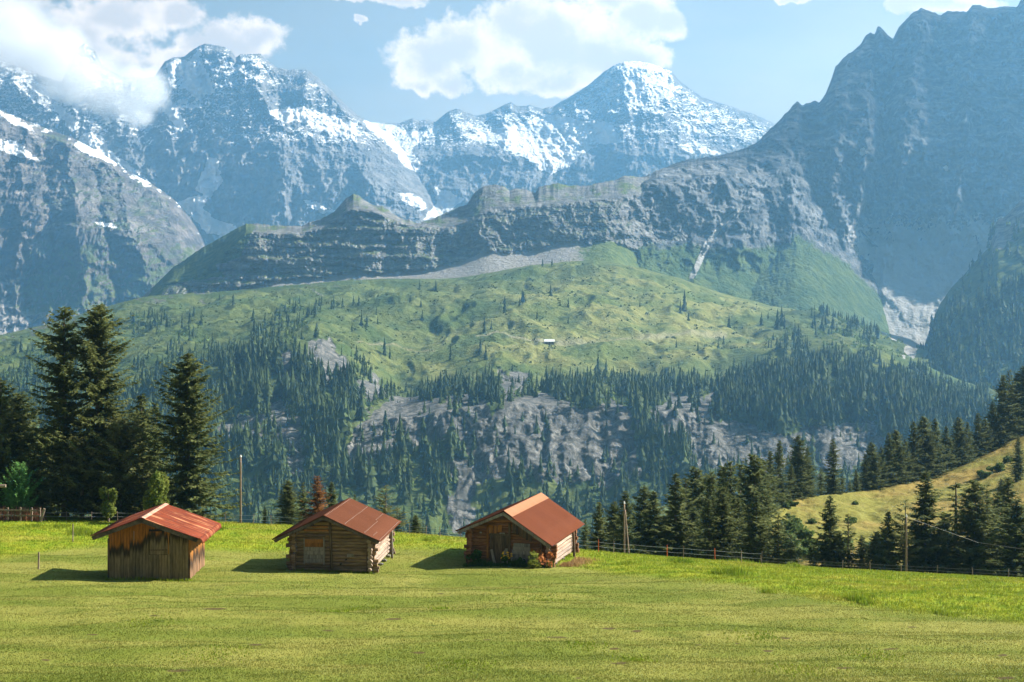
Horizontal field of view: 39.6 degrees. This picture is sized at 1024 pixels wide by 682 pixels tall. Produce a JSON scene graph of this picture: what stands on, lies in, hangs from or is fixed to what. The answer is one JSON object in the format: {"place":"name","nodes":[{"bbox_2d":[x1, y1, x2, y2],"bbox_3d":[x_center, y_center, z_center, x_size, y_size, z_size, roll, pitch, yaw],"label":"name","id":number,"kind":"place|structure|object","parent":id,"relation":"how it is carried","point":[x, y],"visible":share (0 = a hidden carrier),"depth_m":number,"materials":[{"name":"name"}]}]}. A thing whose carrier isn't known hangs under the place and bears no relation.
{"place":"outdoors","nodes":[
{"label":"outdoors","id":0,"kind":"place"},
{"bbox_2d":[0,110,204,334],"bbox_3d":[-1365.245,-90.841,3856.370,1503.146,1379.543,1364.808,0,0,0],"label":"mountain","id":1,"kind":"structure","parent":0,"point":[82,225],"depth_m":3547.72,"materials":[{"name":"grey stone"}]},
{"bbox_2d":[0,43,437,245],"bbox_3d":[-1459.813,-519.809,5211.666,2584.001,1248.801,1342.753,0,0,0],"label":"snowy mountain","id":2,"kind":"structure","parent":0,"point":[215,142],"depth_m":5095.56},
{"bbox_2d":[139,176,688,297],"bbox_3d":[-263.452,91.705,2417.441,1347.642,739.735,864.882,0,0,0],"label":"mountain","id":3,"kind":"structure","parent":0,"point":[490,229],"depth_m":2172.67,"materials":[{"name":"grey stone"}]},
{"bbox_2d":[0,260,998,550],"bbox_3d":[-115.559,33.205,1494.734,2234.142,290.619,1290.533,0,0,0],"label":"hills","id":4,"kind":"structure","parent":0,"point":[580,438],"depth_m":1438.84,"materials":[{"name":"green plant"}]},
{"bbox_2d":[401,475,410,506],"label":"spruce","id":5,"kind":"object","parent":4,"relation":"on","point":[405,495],"visible":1,"depth_m":983.38,"materials":[{"name":"green plant"}]},
{"bbox_2d":[0,261,898,402],"bbox_3d":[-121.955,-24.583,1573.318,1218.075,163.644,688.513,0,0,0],"label":"undergrowth","id":6,"kind":"object","parent":4,"relation":"on","point":[428,359],"visible":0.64,"depth_m":1561.34,"materials":[{"name":"green plant"}]},
{"bbox_2d":[0,217,1023,546],"bbox_3d":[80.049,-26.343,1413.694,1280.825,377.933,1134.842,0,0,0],"label":"forest","id":7,"kind":"object","parent":4,"relation":"on","point":[798,391],"visible":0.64,"depth_m":1151.18,"materials":[{"name":"green plant"}]},
{"bbox_2d":[0,221,1023,547],"bbox_3d":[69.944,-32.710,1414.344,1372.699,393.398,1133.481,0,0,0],"label":"shrubbery","id":8,"kind":"object","parent":4,"relation":"on","point":[374,505],"visible":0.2,"depth_m":1295.07,"materials":[{"name":"green plant"}]},
{"bbox_2d":[0,0,1019,123],"label":"sky","id":9,"kind":"structure","parent":0,"point":[389,61],"materials":[{"name":"blue"}]},
{"bbox_2d":[0,515,1023,681],"bbox_3d":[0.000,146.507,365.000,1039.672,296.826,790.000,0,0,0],"label":"ground","id":10,"kind":"structure","parent":0,"point":[288,574],"depth_m":56.72,"materials":[{"name":"green plant"}]},
{"bbox_2d":[0,462,43,516],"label":"young conifer","id":11,"kind":"object","parent":10,"relation":"on","point":[18,492],"visible":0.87,"depth_m":109.64,"materials":[{"name":"green plant"}]},
{"bbox_2d":[0,505,45,521],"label":"weeds","id":12,"kind":"object","parent":10,"relation":"on","point":[16,518],"visible":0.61,"depth_m":108.63,"materials":[{"name":"brown plant"}]},
{"bbox_2d":[0,507,45,521],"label":"rail fence","id":13,"kind":"object","parent":10,"relation":"on","point":[40,516],"visible":0.89,"depth_m":107.91,"materials":[{"name":"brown wood"}]},
{"bbox_2d":[0,378,51,511],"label":"spruce","id":14,"kind":"object","parent":10,"relation":"on","point":[9,438],"visible":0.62,"depth_m":115.59,"materials":[{"name":"green plant"}]},
{"bbox_2d":[0,391,59,512],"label":"spruce","id":15,"kind":"object","parent":10,"relation":"on","point":[26,403],"visible":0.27,"depth_m":117.41,"materials":[{"name":"green plant"}]},
{"bbox_2d":[18,426,73,515],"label":"spruce","id":16,"kind":"object","parent":10,"relation":"on","point":[42,486],"visible":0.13,"depth_m":118.08,"materials":[{"name":"green plant"}]},
{"bbox_2d":[9,306,120,516],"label":"spruce","id":17,"kind":"object","parent":10,"relation":"on","point":[62,384],"visible":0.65,"depth_m":114.24,"materials":[{"name":"green plant"}]},
{"bbox_2d":[26,432,125,517],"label":"spruce","id":18,"kind":"object","parent":10,"relation":"on","point":[81,500],"visible":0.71,"depth_m":112.69,"materials":[{"name":"green plant"}]},
{"bbox_2d":[39,302,161,516],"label":"spruce","id":19,"kind":"object","parent":10,"relation":"on","point":[99,335],"visible":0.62,"depth_m":115.30,"materials":[{"name":"green plant"}]},
{"bbox_2d":[99,486,117,521],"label":"maple","id":20,"kind":"object","parent":10,"relation":"on","point":[108,511],"visible":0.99,"depth_m":108.38,"materials":[{"name":"green plant"}]},
{"bbox_2d":[60,417,172,521],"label":"spruce","id":21,"kind":"object","parent":10,"relation":"on","point":[118,474],"visible":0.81,"depth_m":112.35,"materials":[{"name":"green plant"}]},
{"bbox_2d":[121,393,174,510],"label":"spruce","id":22,"kind":"object","parent":10,"relation":"on","point":[141,407],"visible":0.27,"depth_m":116.72,"materials":[{"name":"green plant"}]},
{"bbox_2d":[105,576,194,581],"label":"weeds","id":23,"kind":"object","parent":10,"relation":"on","point":[161,579],"visible":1,"depth_m":74.75,"materials":[{"name":"green plant"}]},
{"bbox_2d":[90,503,221,579],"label":"plank hut","id":24,"kind":"object","parent":10,"relation":"on","point":[165,540],"visible":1,"depth_m":75.02,"materials":[{"name":"wood"}]},
{"bbox_2d":[142,469,169,509],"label":"maple","id":25,"kind":"object","parent":10,"relation":"on","point":[156,492],"visible":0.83,"depth_m":107.78,"materials":[{"name":"green plant"}]},
{"bbox_2d":[137,402,175,505],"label":"spruce","id":26,"kind":"object","parent":10,"relation":"on","point":[156,451],"visible":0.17,"depth_m":118.93,"materials":[{"name":"green plant"}]},
{"bbox_2d":[131,353,251,521],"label":"spruce","id":27,"kind":"object","parent":10,"relation":"on","point":[188,423],"visible":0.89,"depth_m":112.33,"materials":[{"name":"green plant"}]},
{"bbox_2d":[268,480,305,524],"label":"spruce","id":28,"kind":"object","parent":10,"relation":"on","point":[288,500],"visible":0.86,"depth_m":111.73,"materials":[{"name":"green plant"}]},
{"bbox_2d":[292,482,312,520],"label":"spruce","id":29,"kind":"object","parent":10,"relation":"on","point":[303,495],"visible":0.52,"depth_m":113.85,"materials":[{"name":"green plant"}]},
{"bbox_2d":[300,475,329,518],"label":"spruce","id":30,"kind":"object","parent":10,"relation":"on","point":[315,501],"visible":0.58,"depth_m":110.89,"materials":[{"name":"brown plant"}]},
{"bbox_2d":[322,481,339,509],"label":"spruce","id":31,"kind":"object","parent":10,"relation":"on","point":[333,497],"visible":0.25,"depth_m":113.89,"materials":[{"name":"green plant"}]},
{"bbox_2d":[272,498,400,573],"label":"log hut","id":32,"kind":"object","parent":10,"relation":"on","point":[349,534],"visible":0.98,"depth_m":79.91,"materials":[{"name":"wood"}]},
{"bbox_2d":[303,536,324,564],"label":"door","id":33,"kind":"structure","parent":32,"relation":"in","point":[314,549],"depth_m":79.86,"materials":[{"name":"grey wood"}]},
{"bbox_2d":[371,485,402,519],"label":"pine","id":34,"kind":"object","parent":10,"relation":"on","point":[385,510],"visible":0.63,"depth_m":109.76,"materials":[{"name":"green plant"}]},
{"bbox_2d":[407,516,424,532],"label":"spruce","id":35,"kind":"object","parent":10,"relation":"on","point":[415,527],"visible":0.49,"depth_m":108.86,"materials":[{"name":"green plant"}]},
{"bbox_2d":[462,558,553,568],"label":"weeds","id":36,"kind":"object","parent":10,"relation":"on","point":[482,563],"visible":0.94,"depth_m":83.17,"materials":[{"name":"green plant"}]},
{"bbox_2d":[455,493,584,566],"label":"log hut","id":37,"kind":"object","parent":10,"relation":"on","point":[542,522],"visible":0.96,"depth_m":84.26,"materials":[{"name":"wood"}]},
{"bbox_2d":[489,533,508,562],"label":"door","id":38,"kind":"structure","parent":37,"relation":"in","point":[498,542],"depth_m":83.96,"materials":[{"name":"wood"}]},
{"bbox_2d":[527,550,541,567],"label":"bush","id":39,"kind":"object","parent":10,"relation":"on","point":[532,562],"visible":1,"depth_m":82.21,"materials":[{"name":"green plant"}]},
{"bbox_2d":[536,550,553,567],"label":"bush","id":40,"kind":"object","parent":10,"relation":"on","point":[541,557],"visible":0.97,"depth_m":82.59,"materials":[{"name":"orange plant"}]},
{"bbox_2d":[577,519,590,549],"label":"spruce","id":41,"kind":"object","parent":10,"relation":"on","point":[585,539],"visible":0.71,"depth_m":103.94,"materials":[{"name":"green plant"}]},
{"bbox_2d":[581,502,615,550],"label":"spruce","id":42,"kind":"object","parent":10,"relation":"on","point":[598,527],"visible":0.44,"depth_m":109.81,"materials":[{"name":"green plant"}]},
{"bbox_2d":[591,501,629,552],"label":"spruce","id":43,"kind":"object","parent":10,"relation":"on","point":[610,524],"visible":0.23,"depth_m":113.75,"materials":[{"name":"green plant"}]},
{"bbox_2d":[599,490,649,554],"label":"spruce","id":44,"kind":"object","parent":10,"relation":"on","point":[619,542],"visible":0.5,"depth_m":105.79,"materials":[{"name":"green plant"}]},
{"bbox_2d":[623,501,629,553],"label":"utility pole","id":45,"kind":"object","parent":10,"relation":"on","point":[624,517],"visible":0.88,"depth_m":96.94,"materials":[{"name":"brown wood"}]},
{"bbox_2d":[627,485,659,552],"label":"spruce","id":46,"kind":"object","parent":10,"relation":"on","point":[645,496],"visible":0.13,"depth_m":115.74,"materials":[{"name":"green plant"}]},
{"bbox_2d":[630,491,690,555],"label":"spruce","id":47,"kind":"object","parent":10,"relation":"on","point":[655,511],"visible":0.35,"depth_m":111.68,"materials":[{"name":"green plant"}]},
{"bbox_2d":[642,473,706,557],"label":"spruce","id":48,"kind":"object","parent":10,"relation":"on","point":[675,540],"visible":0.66,"depth_m":107.67,"materials":[{"name":"green plant"}]},
{"bbox_2d":[678,478,703,532],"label":"spruce","id":49,"kind":"object","parent":10,"relation":"on","point":[686,481],"visible":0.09,"depth_m":124.85,"materials":[{"name":"green plant"}]},
{"bbox_2d":[682,506,716,557],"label":"spruce","id":50,"kind":"object","parent":10,"relation":"on","point":[694,515],"visible":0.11,"depth_m":111.75,"materials":[{"name":"green plant"}]},
{"bbox_2d":[679,466,730,552],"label":"spruce","id":51,"kind":"object","parent":10,"relation":"on","point":[695,481],"visible":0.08,"depth_m":127.58,"materials":[{"name":"green plant"}]},
{"bbox_2d":[686,499,729,559],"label":"spruce","id":52,"kind":"object","parent":10,"relation":"on","point":[708,522],"visible":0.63,"depth_m":104.84,"materials":[{"name":"green plant"}]},
{"bbox_2d":[696,471,732,558],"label":"spruce","id":53,"kind":"object","parent":10,"relation":"on","point":[711,481],"visible":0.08,"depth_m":121.86,"materials":[{"name":"green plant"}]},
{"bbox_2d":[696,487,747,560],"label":"spruce","id":54,"kind":"object","parent":10,"relation":"on","point":[722,512],"visible":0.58,"depth_m":105.65,"materials":[{"name":"green plant"}]},
{"bbox_2d":[714,465,734,502],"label":"spruce","id":55,"kind":"object","parent":10,"relation":"on","point":[719,474],"visible":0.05,"depth_m":135.85,"materials":[{"name":"green plant"}]},
{"bbox_2d":[716,461,744,531],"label":"spruce","id":56,"kind":"object","parent":10,"relation":"on","point":[730,484],"visible":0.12,"depth_m":129.79,"materials":[{"name":"green plant"}]},
{"bbox_2d":[729,497,757,560],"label":"spruce","id":57,"kind":"object","parent":10,"relation":"on","point":[738,511],"visible":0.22,"depth_m":107.78,"materials":[{"name":"green plant"}]},
{"bbox_2d":[723,495,785,562],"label":"spruce","id":58,"kind":"object","parent":10,"relation":"on","point":[754,536],"visible":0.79,"depth_m":103.75,"materials":[{"name":"green plant"}]},
{"bbox_2d":[728,453,803,563],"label":"spruce","id":59,"kind":"object","parent":10,"relation":"on","point":[752,480],"visible":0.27,"depth_m":125.53,"materials":[{"name":"green plant"}]},
{"bbox_2d":[762,512,795,563],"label":"spruce","id":60,"kind":"object","parent":10,"relation":"on","point":[778,537],"visible":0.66,"depth_m":102.84,"materials":[{"name":"green plant"}]},
{"bbox_2d":[804,545,821,566],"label":"spruce","id":61,"kind":"object","parent":10,"relation":"on","point":[814,557],"visible":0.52,"depth_m":102.92,"materials":[{"name":"green plant"}]},
{"bbox_2d":[800,495,860,568],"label":"spruce","id":62,"kind":"object","parent":10,"relation":"on","point":[828,550],"visible":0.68,"depth_m":103.65,"materials":[{"name":"green plant"}]},
{"bbox_2d":[840,514,869,568],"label":"spruce","id":63,"kind":"object","parent":10,"relation":"on","point":[850,557],"visible":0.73,"depth_m":102.90,"materials":[{"name":"green plant"}]},
{"bbox_2d":[851,535,869,568],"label":"spruce","id":64,"kind":"object","parent":10,"relation":"on","point":[862,541],"visible":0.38,"depth_m":103.89,"materials":[{"name":"green plant"}]},
{"bbox_2d":[858,531,882,568],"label":"spruce","id":65,"kind":"object","parent":10,"relation":"on","point":[871,550],"visible":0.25,"depth_m":102.85,"materials":[{"name":"green plant"}]},
{"bbox_2d":[866,511,917,570],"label":"spruce","id":66,"kind":"object","parent":10,"relation":"on","point":[886,545],"visible":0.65,"depth_m":100.69,"materials":[{"name":"green plant"}]},
{"bbox_2d":[883,499,932,570],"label":"spruce","id":67,"kind":"object","parent":10,"relation":"on","point":[911,542],"visible":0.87,"depth_m":100.75,"materials":[{"name":"green plant"}]},
{"bbox_2d":[892,472,961,573],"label":"spruce","id":68,"kind":"object","parent":10,"relation":"on","point":[926,502],"visible":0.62,"depth_m":102.55,"materials":[{"name":"green plant"}]},
{"bbox_2d":[931,482,965,573],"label":"spruce","id":69,"kind":"object","parent":10,"relation":"on","point":[956,486],"visible":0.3,"depth_m":103.83,"materials":[{"name":"green plant"}]},
{"bbox_2d":[924,479,1012,575],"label":"spruce","id":70,"kind":"object","parent":10,"relation":"on","point":[977,527],"visible":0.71,"depth_m":100.53,"materials":[{"name":"green plant"}]},
{"bbox_2d":[958,490,1004,575],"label":"spruce","id":71,"kind":"object","parent":10,"relation":"on","point":[994,512],"visible":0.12,"depth_m":102.72,"materials":[{"name":"green plant"}]},
{"bbox_2d":[990,492,1008,572],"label":"spruce","id":72,"kind":"object","parent":10,"relation":"on","point":[997,500],"visible":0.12,"depth_m":105.80,"materials":[{"name":"green plant"}]},
{"bbox_2d":[979,499,1023,577],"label":"spruce","id":73,"kind":"object","parent":10,"relation":"on","point":[1015,539],"visible":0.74,"depth_m":98.64,"materials":[{"name":"green plant"}]},
{"bbox_2d":[990,477,1021,562],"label":"spruce","id":74,"kind":"object","parent":10,"relation":"on","point":[1008,485],"visible":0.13,"depth_m":106.80,"materials":[{"name":"green plant"}]},
{"bbox_2d":[371,61,774,215],"bbox_3d":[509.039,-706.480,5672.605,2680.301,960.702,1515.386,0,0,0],"label":"snowy mountain","id":75,"kind":"structure","parent":0,"point":[631,118],"depth_m":5550.16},
{"bbox_2d":[558,556,605,566],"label":"dry grass","id":76,"kind":"structure","parent":0,"point":[575,561],"depth_m":85.61,"materials":[{"name":"beige plant"}]},
{"bbox_2d":[589,0,1023,344],"bbox_3d":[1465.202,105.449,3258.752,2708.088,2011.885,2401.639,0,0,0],"label":"mountain","id":77,"kind":"structure","parent":0,"point":[903,149],"depth_m":2599.71,"materials":[{"name":"grey stone"}]},
{"bbox_2d":[750,198,889,333],"bbox_3d":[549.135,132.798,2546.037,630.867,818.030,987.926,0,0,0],"label":"mountain","id":78,"kind":"structure","parent":0,"point":[805,270],"depth_m":2297.83,"materials":[{"name":"green plant"}]},
{"bbox_2d":[769,433,1023,571],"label":"hills","id":79,"kind":"structure","parent":0,"point":[871,509],"depth_m":201.17,"materials":[{"name":"green plant"}]},
{"bbox_2d":[756,458,784,518],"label":"spruce","id":80,"kind":"object","parent":79,"relation":"on","point":[769,485],"visible":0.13,"depth_m":184.19,"materials":[{"name":"green plant"}]},
{"bbox_2d":[764,451,790,509],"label":"spruce","id":81,"kind":"object","parent":79,"relation":"on","point":[770,466],"visible":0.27,"depth_m":188.80,"materials":[{"name":"green plant"}]},
{"bbox_2d":[773,441,797,505],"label":"spruce","id":82,"kind":"object","parent":79,"relation":"on","point":[779,459],"visible":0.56,"depth_m":193.33,"materials":[{"name":"green plant"}]},
{"bbox_2d":[784,464,802,500],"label":"spruce","id":83,"kind":"object","parent":79,"relation":"on","point":[793,491],"visible":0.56,"depth_m":199.62,"materials":[{"name":"green plant"}]},
{"bbox_2d":[783,539,817,558],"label":"bush","id":84,"kind":"object","parent":79,"relation":"on","point":[804,549],"visible":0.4,"depth_m":150.24,"materials":[{"name":"green plant"}]},
{"bbox_2d":[790,525,814,539],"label":"bush","id":85,"kind":"object","parent":79,"relation":"on","point":[803,533],"visible":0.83,"depth_m":164.70,"materials":[{"name":"green plant"}]},
{"bbox_2d":[783,435,823,498],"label":"spruce","id":86,"kind":"object","parent":79,"relation":"on","point":[798,461],"visible":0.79,"depth_m":201.61,"materials":[{"name":"green plant"}]},
{"bbox_2d":[803,448,821,497],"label":"spruce","id":87,"kind":"object","parent":79,"relation":"on","point":[809,466],"visible":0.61,"depth_m":203.54,"materials":[{"name":"green plant"}]},
{"bbox_2d":[820,439,850,494],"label":"spruce","id":88,"kind":"object","parent":79,"relation":"on","point":[833,483],"visible":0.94,"depth_m":209.16,"materials":[{"name":"green plant"}]},
{"bbox_2d":[858,454,876,490],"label":"spruce","id":89,"kind":"object","parent":79,"relation":"on","point":[864,467],"visible":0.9,"depth_m":215.26,"materials":[{"name":"green plant"}]},
{"bbox_2d":[851,442,893,489],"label":"spruce","id":90,"kind":"object","parent":79,"relation":"on","point":[872,461],"visible":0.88,"depth_m":216.19,"materials":[{"name":"green plant"}]},
{"bbox_2d":[876,446,896,488],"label":"spruce","id":91,"kind":"object","parent":79,"relation":"on","point":[882,459],"visible":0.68,"depth_m":218.34,"materials":[{"name":"green plant"}]},
{"bbox_2d":[876,432,906,486],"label":"spruce","id":92,"kind":"object","parent":79,"relation":"on","point":[888,453],"visible":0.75,"depth_m":219.55,"materials":[{"name":"green plant"}]},
{"bbox_2d":[884,429,920,483],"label":"spruce","id":93,"kind":"object","parent":79,"relation":"on","point":[899,455],"visible":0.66,"depth_m":220.86,"materials":[{"name":"green plant"}]},
{"bbox_2d":[901,421,932,480],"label":"spruce","id":94,"kind":"object","parent":79,"relation":"on","point":[913,436],"visible":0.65,"depth_m":224.88,"materials":[{"name":"green plant"}]},
{"bbox_2d":[916,416,952,478],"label":"spruce","id":95,"kind":"object","parent":79,"relation":"on","point":[927,441],"visible":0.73,"depth_m":226.43,"materials":[{"name":"green plant"}]},
{"bbox_2d":[930,418,956,475],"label":"spruce","id":96,"kind":"object","parent":79,"relation":"on","point":[935,427],"visible":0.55,"depth_m":228.35,"materials":[{"name":"green plant"}]},
{"bbox_2d":[939,426,961,472],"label":"spruce","id":97,"kind":"object","parent":79,"relation":"on","point":[947,442],"visible":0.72,"depth_m":230.63,"materials":[{"name":"green plant"}]},
{"bbox_2d":[948,417,981,465],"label":"spruce","id":98,"kind":"object","parent":79,"relation":"on","point":[960,437],"visible":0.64,"depth_m":233.29,"materials":[{"name":"green plant"}]},
{"bbox_2d":[961,422,979,463],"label":"spruce","id":99,"kind":"object","parent":79,"relation":"on","point":[968,439],"visible":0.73,"depth_m":234.95,"materials":[{"name":"green plant"}]},
{"bbox_2d":[964,413,991,459],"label":"spruce","id":100,"kind":"object","parent":79,"relation":"on","point":[977,423],"visible":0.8,"depth_m":237.33,"materials":[{"name":"green plant"}]},
{"bbox_2d":[979,419,997,455],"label":"spruce","id":101,"kind":"object","parent":79,"relation":"on","point":[987,430],"visible":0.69,"depth_m":238.52,"materials":[{"name":"green plant"}]},
{"bbox_2d":[985,401,1005,450],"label":"spruce","id":102,"kind":"object","parent":79,"relation":"on","point":[992,416],"visible":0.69,"depth_m":240.23,"materials":[{"name":"green plant"}]},
{"bbox_2d":[989,413,1010,446],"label":"spruce","id":103,"kind":"object","parent":79,"relation":"on","point":[999,428],"visible":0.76,"depth_m":240.31,"materials":[{"name":"green plant"}]},
{"bbox_2d":[980,375,1023,443],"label":"spruce","id":104,"kind":"object","parent":79,"relation":"on","point":[1002,394],"visible":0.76,"depth_m":241.89,"materials":[{"name":"green plant"}]},
{"bbox_2d":[994,370,1023,439],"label":"spruce","id":105,"kind":"object","parent":79,"relation":"on","point":[1012,392],"visible":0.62,"depth_m":243.17,"materials":[{"name":"green plant"}]},
{"bbox_2d":[1000,366,1023,434],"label":"spruce","id":106,"kind":"object","parent":79,"relation":"on","point":[1021,376],"visible":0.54,"depth_m":245.50,"materials":[{"name":"green plant"}]},
{"bbox_2d":[1004,437,1023,481],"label":"spruce","id":107,"kind":"object","parent":79,"relation":"on","point":[1017,471],"visible":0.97,"depth_m":202.16,"materials":[{"name":"green plant"}]},
{"bbox_2d":[924,198,1023,390],"bbox_3d":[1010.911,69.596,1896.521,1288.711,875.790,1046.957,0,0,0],"label":"mountain","id":108,"kind":"structure","parent":0,"point":[1002,266],"depth_m":1786.40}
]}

